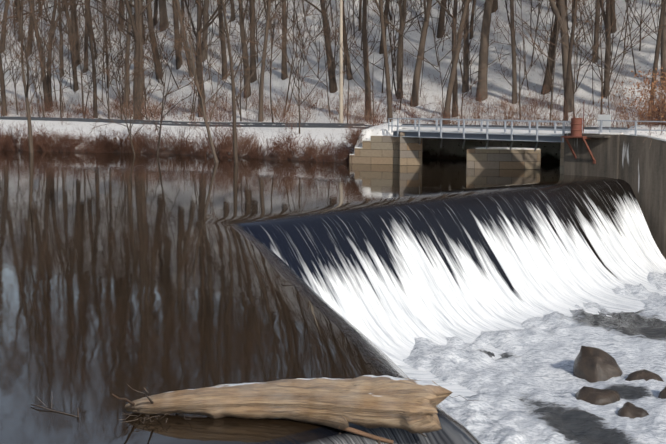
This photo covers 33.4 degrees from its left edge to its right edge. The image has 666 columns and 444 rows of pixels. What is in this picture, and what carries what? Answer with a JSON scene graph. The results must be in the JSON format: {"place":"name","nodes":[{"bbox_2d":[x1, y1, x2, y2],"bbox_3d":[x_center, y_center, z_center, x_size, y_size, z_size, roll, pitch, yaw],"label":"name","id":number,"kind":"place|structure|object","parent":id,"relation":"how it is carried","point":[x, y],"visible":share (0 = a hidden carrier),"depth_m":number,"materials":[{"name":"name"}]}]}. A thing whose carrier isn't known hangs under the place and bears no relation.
{"place":"outdoors","nodes":[
{"label":"outdoors","id":0,"kind":"place"},
{"bbox_2d":[0,150,582,443],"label":"pond water","id":1,"kind":"structure","parent":0,"point":[116,278],"depth_m":25.25,"materials":[{"name":"black liquid"}]},
{"bbox_2d":[30,395,478,443],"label":"stick debris","id":2,"kind":"object","parent":1,"relation":"in","point":[365,434],"visible":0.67,"depth_m":13.83,"materials":[{"name":"brown plant"}]},
{"bbox_2d":[125,375,452,433],"bbox_3d":[-0.571,2.207,14.015,4.179,0.664,0.668,1,7,12],"label":"drift log","id":3,"kind":"object","parent":1,"relation":"in","point":[384,401],"visible":1,"depth_m":13.82,"materials":[{"name":"brown wood"}]},
{"bbox_2d":[0,0,665,162],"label":"snowy ground","id":4,"kind":"structure","parent":0,"point":[497,83],"depth_m":88.39,"materials":[{"name":"white snow"}]},
{"bbox_2d":[0,116,627,129],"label":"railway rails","id":5,"kind":"object","parent":4,"relation":"on","point":[302,125],"visible":0.54,"depth_m":81.68,"materials":[{"name":"metal"}]},
{"bbox_2d":[0,0,665,162],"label":"bare trees","id":6,"kind":"object","parent":4,"relation":"on","point":[559,8],"visible":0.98,"depth_m":84.81,"materials":[{"name":"brown plant"}]},
{"bbox_2d":[0,0,665,163],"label":"brush twigs","id":7,"kind":"object","parent":4,"relation":"on","point":[43,141],"visible":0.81,"depth_m":77.94,"materials":[{"name":"brown plant"}]},
{"bbox_2d":[339,0,342,122],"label":"utility pole","id":8,"kind":"object","parent":4,"relation":"on","point":[341,69],"visible":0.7,"depth_m":77.66,"materials":[{"name":"brown wood"}]},
{"bbox_2d":[349,132,563,174],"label":"stone abutments","id":9,"kind":"object","parent":4,"relation":"on","point":[391,150],"visible":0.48,"depth_m":63.92,"materials":[{"name":"beige stone"}]},
{"bbox_2d":[388,118,665,151],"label":"steel footbridge","id":10,"kind":"object","parent":4,"relation":"on","point":[563,129],"visible":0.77,"depth_m":59.69,"materials":[{"name":"grey metal"}]},
{"bbox_2d":[393,131,561,140],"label":"footbridge girders","id":11,"kind":"object","parent":10,"relation":"attached to","point":[492,136],"visible":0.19,"depth_m":60.09,"materials":[{"name":"grey metal"}]},
{"bbox_2d":[598,114,610,126],"bbox_3d":[13.680,-5.112,55.930,0.720,0.600,0.030,6,9,43],"label":"sign board","id":12,"kind":"object","parent":10,"relation":"attached to","point":[605,123],"visible":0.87,"depth_m":55.89,"materials":[{"name":"white metal"}]},
{"bbox_2d":[564,133,665,258],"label":"concrete walls","id":13,"kind":"structure","parent":4,"relation":"on","point":[637,164],"depth_m":54.34,"materials":[{"name":"grey concrete"}]},
{"bbox_2d":[350,127,665,154],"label":"snow caps","id":14,"kind":"object","parent":13,"relation":"on","point":[508,131],"visible":0.6,"depth_m":62.00,"materials":[{"name":"white snow"}]},
{"bbox_2d":[562,106,595,163],"bbox_3d":[12.366,-4.487,55.527,1.490,3.090,1.042,6,9,43],"label":"drum and shelf","id":15,"kind":"object","parent":13,"relation":"attached to","point":[576,127],"visible":0.94,"depth_m":55.34,"materials":[{"name":"red metal"}]},
{"bbox_2d":[611,61,665,148],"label":"beech sapling twigs","id":16,"kind":"object","parent":4,"relation":"on","point":[660,105],"visible":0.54,"depth_m":55.55,"materials":[{"name":"brown plant"}]},
{"bbox_2d":[598,67,665,127],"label":"dry beech leaves","id":17,"kind":"object","parent":16,"relation":"attached to","point":[651,90],"visible":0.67,"depth_m":56.19,"materials":[{"name":"brown plant"}]},
{"bbox_2d":[98,176,665,443],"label":"waterfall","id":18,"kind":"structure","parent":0,"point":[384,282],"depth_m":39.26,"materials":[{"name":"white liquid"}]},
{"bbox_2d":[112,239,381,405],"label":"twigs","id":19,"kind":"object","parent":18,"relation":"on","point":[133,404],"visible":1,"depth_m":13.93,"materials":[{"name":"brown wood"}]},
{"bbox_2d":[403,271,665,443],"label":"foaming water","id":20,"kind":"structure","parent":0,"point":[528,385],"depth_m":33.65,"materials":[{"name":"white liquid"}]},
{"bbox_2d":[573,346,665,418],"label":"boulders","id":21,"kind":"object","parent":20,"relation":"in","point":[592,364],"visible":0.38,"depth_m":32.95,"materials":[{"name":"brown stone"}]}
]}

